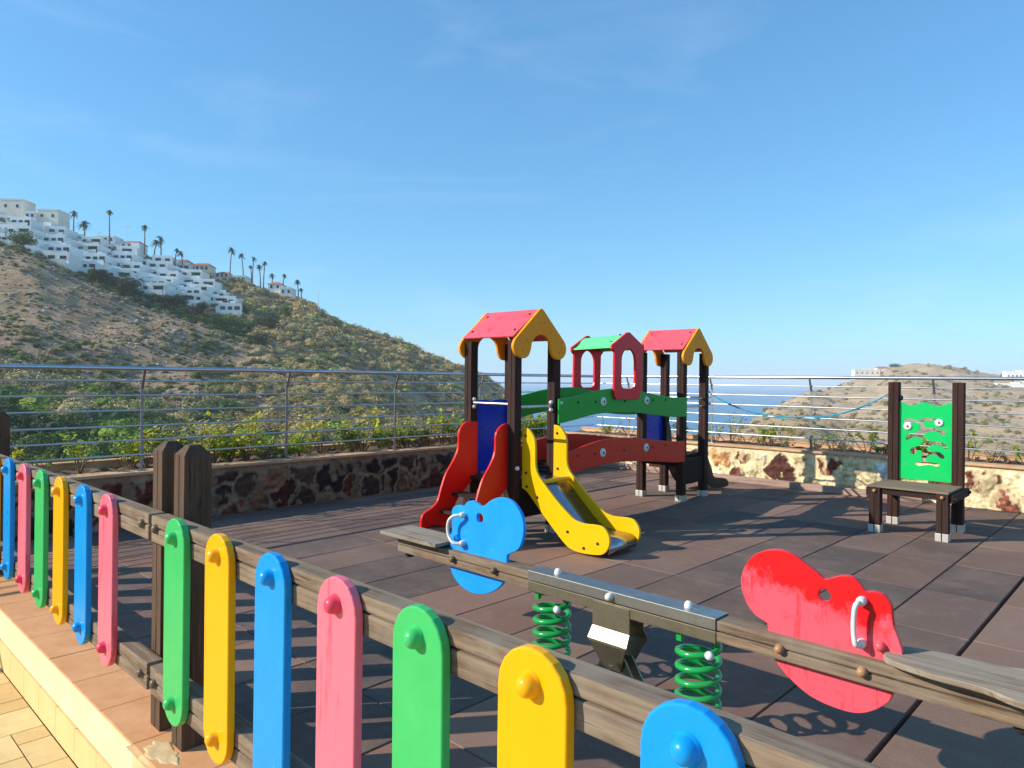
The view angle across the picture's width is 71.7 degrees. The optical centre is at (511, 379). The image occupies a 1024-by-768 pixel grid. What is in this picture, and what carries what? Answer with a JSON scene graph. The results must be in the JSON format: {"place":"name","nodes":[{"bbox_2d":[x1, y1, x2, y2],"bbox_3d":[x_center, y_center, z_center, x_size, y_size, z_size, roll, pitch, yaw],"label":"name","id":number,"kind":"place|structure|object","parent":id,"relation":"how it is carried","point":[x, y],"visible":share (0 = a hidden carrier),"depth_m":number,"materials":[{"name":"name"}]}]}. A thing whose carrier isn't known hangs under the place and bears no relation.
{"place":"outdoors","nodes":[
{"label":"outdoors","id":0,"kind":"place"},
{"bbox_2d":[0,670,75,767],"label":"pavement","id":1,"kind":"structure","parent":0,"point":[22,725],"depth_m":3.52,"materials":[{"name":"beige tile"}]},
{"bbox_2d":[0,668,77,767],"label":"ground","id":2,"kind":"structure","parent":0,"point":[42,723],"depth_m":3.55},
{"bbox_2d":[15,430,595,542],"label":"stone wall","id":3,"kind":"structure","parent":2,"relation":"on","point":[255,482],"depth_m":8.03,"materials":[{"name":"stone"}]},
{"bbox_2d":[22,447,58,470],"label":"planter shrub","id":4,"kind":"object","parent":3,"relation":"in","point":[43,456],"visible":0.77,"depth_m":6.64,"materials":[{"name":"green plant"}]},
{"bbox_2d":[57,428,111,473],"bbox_3d":[-4.232,0.737,6.952,0.440,0.495,0.618,1,0,1],"label":"planter shrub","id":5,"kind":"object","parent":3,"relation":"in","point":[77,449],"visible":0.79,"depth_m":6.92,"materials":[{"name":"green plant"}]},
{"bbox_2d":[108,437,139,467],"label":"planter shrub","id":6,"kind":"object","parent":3,"relation":"in","point":[120,453],"visible":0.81,"depth_m":7.25,"materials":[{"name":"green plant"}]},
{"bbox_2d":[116,437,148,466],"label":"planter shrub","id":7,"kind":"object","parent":3,"relation":"in","point":[133,458],"visible":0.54,"depth_m":7.33,"materials":[{"name":"green plant"}]},
{"bbox_2d":[125,426,164,466],"bbox_3d":[-3.841,0.724,7.348,0.485,0.509,0.377,1,0,34],"label":"planter shrub","id":8,"kind":"object","parent":3,"relation":"in","point":[134,446],"visible":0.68,"depth_m":7.28,"materials":[{"name":"green plant"}]},
{"bbox_2d":[137,417,198,454],"bbox_3d":[-3.590,0.701,7.466,0.636,0.587,0.517,1,0,41],"label":"planter shrub","id":9,"kind":"object","parent":3,"relation":"in","point":[167,433],"visible":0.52,"depth_m":7.51,"materials":[{"name":"green plant"}]},
{"bbox_2d":[182,404,230,451],"bbox_3d":[-3.304,0.641,7.804,0.675,0.714,0.468,1,0,43],"label":"planter shrub","id":10,"kind":"object","parent":3,"relation":"in","point":[209,439],"visible":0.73,"depth_m":7.80,"materials":[{"name":"green plant"}]},
{"bbox_2d":[198,430,237,462],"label":"planter shrub","id":11,"kind":"object","parent":3,"relation":"in","point":[215,444],"visible":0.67,"depth_m":7.86,"materials":[{"name":"green plant"}]},
{"bbox_2d":[215,430,249,461],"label":"planter shrub","id":12,"kind":"object","parent":3,"relation":"in","point":[230,458],"visible":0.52,"depth_m":7.95,"materials":[{"name":"green plant"}]},
{"bbox_2d":[224,426,264,458],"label":"planter shrub","id":13,"kind":"object","parent":3,"relation":"in","point":[236,429],"visible":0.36,"depth_m":8.25,"materials":[{"name":"green plant"}]},
{"bbox_2d":[225,412,268,460],"bbox_3d":[-3.038,0.678,7.959,0.609,0.640,0.473,1,0,35],"label":"planter shrub","id":14,"kind":"object","parent":3,"relation":"in","point":[237,439],"visible":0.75,"depth_m":7.87,"materials":[{"name":"green plant"}]},
{"bbox_2d":[243,425,291,459],"bbox_3d":[-2.815,0.758,8.076,0.600,0.480,0.427,1,0,-36],"label":"planter shrub","id":15,"kind":"object","parent":3,"relation":"in","point":[265,441],"visible":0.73,"depth_m":8.08,"materials":[{"name":"green plant"}]},
{"bbox_2d":[258,436,282,458],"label":"planter shrub","id":16,"kind":"object","parent":3,"relation":"in","point":[268,449],"visible":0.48,"depth_m":8.36,"materials":[{"name":"green plant"}]},
{"bbox_2d":[273,437,294,457],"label":"planter shrub","id":17,"kind":"object","parent":3,"relation":"in","point":[282,449],"visible":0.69,"depth_m":8.43,"materials":[{"name":"green plant"}]},
{"bbox_2d":[0,364,593,470],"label":"steel railing","id":18,"kind":"object","parent":3,"relation":"on","point":[144,369],"visible":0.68,"depth_m":7.51,"materials":[{"name":"silver metal"}]},
{"bbox_2d":[284,433,311,456],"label":"planter shrub","id":19,"kind":"object","parent":3,"relation":"in","point":[300,449],"visible":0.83,"depth_m":8.40,"materials":[{"name":"green plant"}]},
{"bbox_2d":[298,424,323,453],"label":"planter shrub","id":20,"kind":"object","parent":3,"relation":"in","point":[319,433],"visible":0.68,"depth_m":8.83,"materials":[{"name":"green plant"}]},
{"bbox_2d":[293,403,348,452],"bbox_3d":[-2.454,0.650,9.042,0.674,0.714,0.468,1,0,-45],"label":"planter shrub","id":21,"kind":"object","parent":3,"relation":"in","point":[314,426],"visible":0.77,"depth_m":8.97,"materials":[{"name":"green plant"}]},
{"bbox_2d":[334,423,370,451],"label":"planter shrub","id":22,"kind":"object","parent":3,"relation":"in","point":[353,434],"visible":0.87,"depth_m":8.92,"materials":[{"name":"green plant"}]},
{"bbox_2d":[340,406,382,450],"bbox_3d":[-1.960,0.673,9.364,0.501,0.678,0.645,1,0,25],"label":"planter shrub","id":23,"kind":"object","parent":3,"relation":"in","point":[370,421],"visible":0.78,"depth_m":9.42,"materials":[{"name":"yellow plant"}]},
{"bbox_2d":[372,429,390,449],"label":"planter shrub","id":24,"kind":"object","parent":3,"relation":"in","point":[376,435],"visible":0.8,"depth_m":9.44,"materials":[{"name":"green plant"}]},
{"bbox_2d":[371,419,407,448],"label":"planter shrub","id":25,"kind":"object","parent":3,"relation":"in","point":[403,432],"visible":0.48,"depth_m":9.75,"materials":[{"name":"green plant"}]},
{"bbox_2d":[385,413,415,448],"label":"planter shrub","id":26,"kind":"object","parent":3,"relation":"in","point":[401,430],"visible":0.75,"depth_m":9.70,"materials":[{"name":"green plant"}]},
{"bbox_2d":[392,422,417,447],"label":"planter shrub","id":27,"kind":"object","parent":3,"relation":"in","point":[410,440],"visible":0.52,"depth_m":9.82,"materials":[{"name":"green plant"}]},
{"bbox_2d":[406,417,437,446],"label":"planter shrub","id":28,"kind":"object","parent":3,"relation":"in","point":[418,434],"visible":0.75,"depth_m":9.75,"materials":[{"name":"green plant"}]},
{"bbox_2d":[423,406,458,444],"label":"planter shrub","id":29,"kind":"object","parent":3,"relation":"in","point":[441,422],"visible":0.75,"depth_m":10.29,"materials":[{"name":"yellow plant"}]},
{"bbox_2d":[438,415,463,443],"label":"planter shrub","id":30,"kind":"object","parent":3,"relation":"in","point":[454,430],"visible":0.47,"depth_m":10.24,"materials":[{"name":"green plant"}]},
{"bbox_2d":[0,247,1023,455],"bbox_3d":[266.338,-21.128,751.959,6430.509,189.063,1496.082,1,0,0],"label":"hills","id":31,"kind":"structure","parent":0,"point":[15,276],"depth_m":185.71,"materials":[{"name":"brown soil"}]},
{"bbox_2d":[0,385,29,402],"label":"hillside shrub","id":32,"kind":"object","parent":31,"relation":"on","point":[7,390],"visible":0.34,"depth_m":104.64,"materials":[{"name":"green plant"}]},
{"bbox_2d":[0,198,35,216],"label":"villa","id":33,"kind":"object","parent":31,"relation":"on","point":[15,207],"visible":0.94,"depth_m":272.11,"materials":[{"name":"white paint"}]},
{"bbox_2d":[4,230,38,246],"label":"tree","id":34,"kind":"object","parent":31,"relation":"on","point":[21,238],"visible":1,"depth_m":195.43,"materials":[{"name":"green plant"}]},
{"bbox_2d":[3,225,43,238],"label":"terraced flat","id":35,"kind":"structure","parent":31,"relation":"on","point":[36,233],"depth_m":232.25,"materials":[{"name":"white paint"}]},
{"bbox_2d":[6,216,43,231],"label":"terraced flat","id":36,"kind":"structure","parent":31,"relation":"on","point":[28,221],"depth_m":252.27,"materials":[{"name":"white paint"}]},
{"bbox_2d":[36,209,69,228],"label":"villa","id":37,"kind":"object","parent":31,"relation":"on","point":[58,217],"visible":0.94,"depth_m":270.18,"materials":[{"name":"white paint"}]},
{"bbox_2d":[38,234,76,246],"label":"terraced flat","id":38,"kind":"structure","parent":31,"relation":"on","point":[56,238],"depth_m":236.25,"materials":[{"name":"white paint"}]},
{"bbox_2d":[42,226,77,239],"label":"terraced flat","id":39,"kind":"structure","parent":31,"relation":"on","point":[66,232],"depth_m":258.32,"materials":[{"name":"white paint"}]},
{"bbox_2d":[42,243,82,257],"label":"terraced flat","id":40,"kind":"structure","parent":31,"relation":"on","point":[66,247],"depth_m":222.33,"materials":[{"name":"white paint"}]},
{"bbox_2d":[43,251,82,271],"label":"terraced flat","id":41,"kind":"structure","parent":31,"relation":"on","point":[70,261],"depth_m":208.33,"materials":[{"name":"white paint"}]},
{"bbox_2d":[45,397,96,415],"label":"hillside shrub","id":42,"kind":"object","parent":31,"relation":"on","point":[79,404],"visible":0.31,"depth_m":101.31,"materials":[{"name":"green plant"}]},
{"bbox_2d":[59,439,105,460],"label":"hillside shrub","id":43,"kind":"object","parent":31,"relation":"on","point":[97,452],"visible":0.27,"depth_m":81.25,"materials":[{"name":"green plant"}]},
{"bbox_2d":[79,259,102,272],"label":"terraced flat","id":44,"kind":"structure","parent":31,"relation":"on","point":[89,264],"depth_m":216.33,"materials":[{"name":"white paint"}]},
{"bbox_2d":[74,243,110,255],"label":"terraced flat","id":45,"kind":"structure","parent":31,"relation":"on","point":[92,247],"depth_m":244.19,"materials":[{"name":"white paint"}]},
{"bbox_2d":[78,236,111,247],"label":"terraced flat","id":46,"kind":"structure","parent":31,"relation":"on","point":[99,240],"depth_m":262.22,"materials":[{"name":"white paint"}]},
{"bbox_2d":[86,268,109,282],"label":"tree","id":47,"kind":"object","parent":31,"relation":"on","point":[97,274],"visible":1,"depth_m":204.63,"materials":[{"name":"green plant"}]},
{"bbox_2d":[83,252,117,265],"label":"terraced flat","id":48,"kind":"structure","parent":31,"relation":"on","point":[102,256],"depth_m":232.30,"materials":[{"name":"white paint"}]},
{"bbox_2d":[97,235,123,245],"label":"villa","id":49,"kind":"object","parent":31,"relation":"on","point":[115,239],"visible":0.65,"depth_m":272.18,"materials":[{"name":"white paint"}]},
{"bbox_2d":[86,416,155,447],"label":"hillside shrub","id":50,"kind":"object","parent":31,"relation":"on","point":[121,432],"visible":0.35,"depth_m":87.89,"materials":[{"name":"green plant"}]},
{"bbox_2d":[106,269,137,283],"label":"terraced flat","id":51,"kind":"structure","parent":31,"relation":"on","point":[113,272],"depth_m":223.16,"materials":[{"name":"white paint"}]},
{"bbox_2d":[93,416,156,440],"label":"hillside shrub","id":52,"kind":"object","parent":31,"relation":"on","point":[96,433],"visible":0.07,"depth_m":90.47,"materials":[{"name":"green plant"}]},
{"bbox_2d":[109,251,142,261],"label":"terraced flat","id":53,"kind":"structure","parent":31,"relation":"on","point":[126,256],"depth_m":248.24,"materials":[{"name":"white paint"}]},
{"bbox_2d":[114,243,145,258],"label":"terraced flat","id":54,"kind":"structure","parent":31,"relation":"on","point":[137,249],"depth_m":263.53,"materials":[{"name":"white paint"}]},
{"bbox_2d":[115,273,146,296],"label":"tree","id":55,"kind":"object","parent":31,"relation":"on","point":[125,284],"visible":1,"depth_m":197.09,"materials":[{"name":"green plant"}]},
{"bbox_2d":[116,268,148,280],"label":"terraced flat","id":56,"kind":"structure","parent":31,"relation":"on","point":[141,274],"depth_m":228.53,"materials":[{"name":"white paint"}]},
{"bbox_2d":[120,262,151,272],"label":"terraced flat","id":57,"kind":"structure","parent":31,"relation":"on","point":[141,266],"depth_m":239.34,"materials":[{"name":"white paint"}]},
{"bbox_2d":[138,282,175,295],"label":"terraced flat","id":58,"kind":"structure","parent":31,"relation":"on","point":[162,288],"depth_m":223.16,"materials":[{"name":"white paint"}]},
{"bbox_2d":[142,277,172,285],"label":"terraced flat","id":59,"kind":"structure","parent":31,"relation":"on","point":[159,279],"depth_m":229.34,"materials":[{"name":"white paint"}]},
{"bbox_2d":[146,261,174,270],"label":"terraced flat","id":60,"kind":"structure","parent":31,"relation":"on","point":[163,265],"depth_m":253.25,"materials":[{"name":"white paint"}]},
{"bbox_2d":[150,255,179,266],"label":"terraced flat","id":61,"kind":"structure","parent":31,"relation":"on","point":[170,259],"depth_m":266.29,"materials":[{"name":"white paint"}]},
{"bbox_2d":[151,276,182,285],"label":"terraced flat","id":62,"kind":"structure","parent":31,"relation":"on","point":[173,280],"depth_m":235.38,"materials":[{"name":"white paint"}]},
{"bbox_2d":[156,270,186,281],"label":"terraced flat","id":63,"kind":"structure","parent":31,"relation":"on","point":[178,275],"depth_m":244.32,"materials":[{"name":"white paint"}]},
{"bbox_2d":[155,292,188,311],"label":"tree","id":64,"kind":"object","parent":31,"relation":"on","point":[171,301],"visible":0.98,"depth_m":199.71,"materials":[{"name":"green plant"}]},
{"bbox_2d":[175,285,206,294],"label":"terraced flat","id":65,"kind":"structure","parent":31,"relation":"on","point":[192,289],"depth_m":232.31,"materials":[{"name":"white paint"}]},
{"bbox_2d":[179,269,209,278],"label":"terraced flat","id":66,"kind":"structure","parent":31,"relation":"on","point":[194,273],"depth_m":257.17,"materials":[{"name":"white paint"}]},
{"bbox_2d":[179,293,210,306],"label":"terraced flat","id":67,"kind":"structure","parent":31,"relation":"on","point":[193,298],"depth_m":226.29,"materials":[{"name":"white paint"}]},
{"bbox_2d":[190,301,208,314],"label":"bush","id":68,"kind":"object","parent":31,"relation":"on","point":[200,307],"visible":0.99,"depth_m":214.00,"materials":[{"name":"green plant"}]},
{"bbox_2d":[184,284,216,295],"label":"terraced flat","id":69,"kind":"structure","parent":31,"relation":"on","point":[208,288],"depth_m":239.32,"materials":[{"name":"white paint"}]},
{"bbox_2d":[190,263,215,277],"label":"villa","id":70,"kind":"object","parent":31,"relation":"on","point":[206,267],"visible":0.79,"depth_m":276.21,"materials":[{"name":"beige paint"}]},
{"bbox_2d":[191,279,221,289],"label":"terraced flat","id":71,"kind":"structure","parent":31,"relation":"on","point":[213,283],"depth_m":248.28,"materials":[{"name":"white paint"}]},
{"bbox_2d":[207,313,234,330],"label":"bush","id":72,"kind":"object","parent":31,"relation":"on","point":[219,320],"visible":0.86,"depth_m":203.95,"materials":[{"name":"green plant"}]},
{"bbox_2d":[213,295,242,302],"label":"terraced flat","id":73,"kind":"structure","parent":31,"relation":"on","point":[224,299],"depth_m":236.25,"materials":[{"name":"white paint"}]},
{"bbox_2d":[216,301,247,316],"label":"terraced flat","id":74,"kind":"structure","parent":31,"relation":"on","point":[233,307],"depth_m":228.98,"materials":[{"name":"white paint"}]},
{"bbox_2d":[241,330,270,346],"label":"bush","id":75,"kind":"object","parent":31,"relation":"on","point":[259,338],"visible":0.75,"depth_m":189.80,"materials":[{"name":"green plant"}]},
{"bbox_2d":[253,309,282,329],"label":"bush","id":76,"kind":"object","parent":31,"relation":"on","point":[267,321],"visible":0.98,"depth_m":223.43,"materials":[{"name":"green plant"}]},
{"bbox_2d":[268,282,286,293],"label":"villa","id":77,"kind":"object","parent":31,"relation":"on","point":[274,287],"visible":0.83,"depth_m":280.04,"materials":[{"name":"white paint"}]},
{"bbox_2d":[280,286,295,296],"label":"villa","id":78,"kind":"object","parent":31,"relation":"on","point":[287,291],"visible":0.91,"depth_m":279.02,"materials":[{"name":"white paint"}]},
{"bbox_2d":[290,425,335,444],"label":"hillside shrub","id":79,"kind":"object","parent":31,"relation":"on","point":[307,433],"visible":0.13,"depth_m":104.07,"materials":[{"name":"green plant"}]},
{"bbox_2d":[0,246,1018,452],"bbox_3d":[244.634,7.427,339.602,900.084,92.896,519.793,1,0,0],"label":"loose stones","id":80,"kind":"object","parent":31,"relation":"on","point":[173,331],"visible":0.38,"depth_m":163.60,"materials":[{"name":"stone"}]},
{"bbox_2d":[0,217,1023,463],"bbox_3d":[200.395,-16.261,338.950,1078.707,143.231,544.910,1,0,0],"label":"scrub","id":81,"kind":"object","parent":31,"relation":"on","point":[268,351],"visible":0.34,"depth_m":161.90,"materials":[{"name":"green plant"}]},
{"bbox_2d":[852,369,879,379],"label":"villa","id":82,"kind":"object","parent":31,"relation":"on","point":[866,372],"visible":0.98,"depth_m":590.24,"materials":[{"name":"white paint"}]},
{"bbox_2d":[1002,370,1023,382],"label":"hotel","id":83,"kind":"structure","parent":31,"relation":"on","point":[1017,373],"depth_m":561.85,"materials":[{"name":"white paint"}]},
{"bbox_2d":[0,0,1023,383],"label":"sky","id":84,"kind":"structure","parent":0,"point":[808,187],"materials":[{"name":"blue"}]},
{"bbox_2d":[493,380,838,435],"bbox_3d":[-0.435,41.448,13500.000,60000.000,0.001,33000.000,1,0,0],"label":"sea","id":85,"kind":"structure","parent":0,"point":[595,420],"depth_m":1615.83,"materials":[{"name":"blue liquid"}]},
{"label":"playground slab","id":86,"kind":"structure","parent":0,"visible":0},
{"bbox_2d":[0,574,238,767],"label":"tiled kerb","id":87,"kind":"structure","parent":86,"relation":"on","point":[117,697],"depth_m":3.38,"materials":[{"name":"tile"}]},
{"bbox_2d":[0,639,111,767],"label":"skirting tiles","id":88,"kind":"object","parent":87,"relation":"attached to","point":[79,748],"visible":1,"depth_m":3.57,"materials":[{"name":"beige tile"}]},
{"bbox_2d":[0,610,131,767],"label":"rendered riser","id":89,"kind":"object","parent":88,"relation":"on","point":[109,742],"visible":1,"depth_m":3.40,"materials":[{"name":"beige paint"}]},
{"bbox_2d":[0,411,183,731],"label":"picket fence","id":90,"kind":"object","parent":87,"relation":"on","point":[106,636],"visible":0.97,"depth_m":3.26,"materials":[{"name":"green paint"}]},
{"bbox_2d":[126,741,178,767],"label":"plaster patch","id":91,"kind":"object","parent":87,"relation":"on","point":[162,752],"visible":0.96,"depth_m":2.72,"materials":[{"name":"beige paint"}]},
{"bbox_2d":[149,444,882,767],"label":"picket fence","id":92,"kind":"object","parent":87,"relation":"on","point":[549,700],"visible":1,"depth_m":1.76,"materials":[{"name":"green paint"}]},
{"bbox_2d":[14,466,1023,767],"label":"rubber paving","id":93,"kind":"structure","parent":86,"relation":"on","point":[954,594],"depth_m":4.94,"materials":[{"name":"rubber"}]},
{"bbox_2d":[420,309,728,554],"bbox_3d":[1.407,0.414,7.571,1.649,2.099,4.987,1,0,42],"label":"play structure","id":94,"kind":"object","parent":93,"relation":"on","point":[531,475],"visible":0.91,"depth_m":6.73,"materials":[{"name":"plastic"}]},
{"bbox_2d":[707,391,887,419],"bbox_3d":[3.180,0.305,8.142,0.047,0.324,2.138,1,0,-43],"label":"rope","id":95,"kind":"object","parent":94,"relation":"attached to","point":[708,392],"visible":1,"depth_m":8.06,"materials":[{"name":"fabric"}]},
{"bbox_2d":[379,497,1023,735],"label":"seesaw","id":96,"kind":"object","parent":93,"relation":"on","point":[843,648],"visible":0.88,"depth_m":2.72,"materials":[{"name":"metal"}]},
{"bbox_2d":[599,462,923,502],"bbox_3d":[3.214,1.441,10.278,4.900,0.085,0.100,1,0,44],"label":"timber edging","id":97,"kind":"object","parent":93,"relation":"on","point":[804,486],"visible":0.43,"depth_m":9.70,"materials":[{"name":"brown wood"}]},
{"bbox_2d":[866,382,970,542],"bbox_3d":[3.977,0.760,6.924,0.767,1.461,0.716,1,0,44],"label":"panel bench","id":98,"kind":"object","parent":93,"relation":"on","point":[949,421],"visible":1,"depth_m":6.99,"materials":[{"name":"wood"}]},
{"bbox_2d":[565,427,1023,513],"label":"stone wall","id":99,"kind":"structure","parent":86,"relation":"on","point":[997,486],"depth_m":9.48,"materials":[{"name":"stone"}]},
{"bbox_2d":[713,408,747,443],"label":"planter shrub","id":100,"kind":"object","parent":99,"relation":"on","point":[730,429],"visible":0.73,"depth_m":10.86,"materials":[{"name":"green plant"}]},
{"bbox_2d":[755,424,777,445],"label":"planter shrub","id":101,"kind":"object","parent":99,"relation":"in","point":[768,437],"visible":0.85,"depth_m":10.38,"materials":[{"name":"green plant"}]},
{"bbox_2d":[770,419,800,446],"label":"planter shrub","id":102,"kind":"object","parent":99,"relation":"on","point":[789,431],"visible":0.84,"depth_m":10.22,"materials":[{"name":"green plant"}]},
{"bbox_2d":[597,375,1023,453],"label":"steel railing","id":103,"kind":"object","parent":99,"relation":"on","point":[933,387],"visible":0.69,"depth_m":9.47,"materials":[{"name":"silver metal"}]},
{"bbox_2d":[840,423,882,452],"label":"planter shrub","id":104,"kind":"object","parent":99,"relation":"in","point":[860,435],"visible":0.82,"depth_m":9.64,"materials":[{"name":"green plant"}]},
{"bbox_2d":[906,433,931,454],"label":"planter shrub","id":105,"kind":"object","parent":99,"relation":"on","point":[921,448],"visible":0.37,"depth_m":9.26,"materials":[{"name":"green plant"}]},
{"bbox_2d":[942,431,990,460],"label":"planter shrub","id":106,"kind":"object","parent":99,"relation":"in","point":[975,443],"visible":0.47,"depth_m":8.62,"materials":[{"name":"green plant"}]},
{"bbox_2d":[985,441,1005,462],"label":"planter shrub","id":107,"kind":"object","parent":99,"relation":"on","point":[994,455],"visible":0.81,"depth_m":8.61,"materials":[{"name":"green plant"}]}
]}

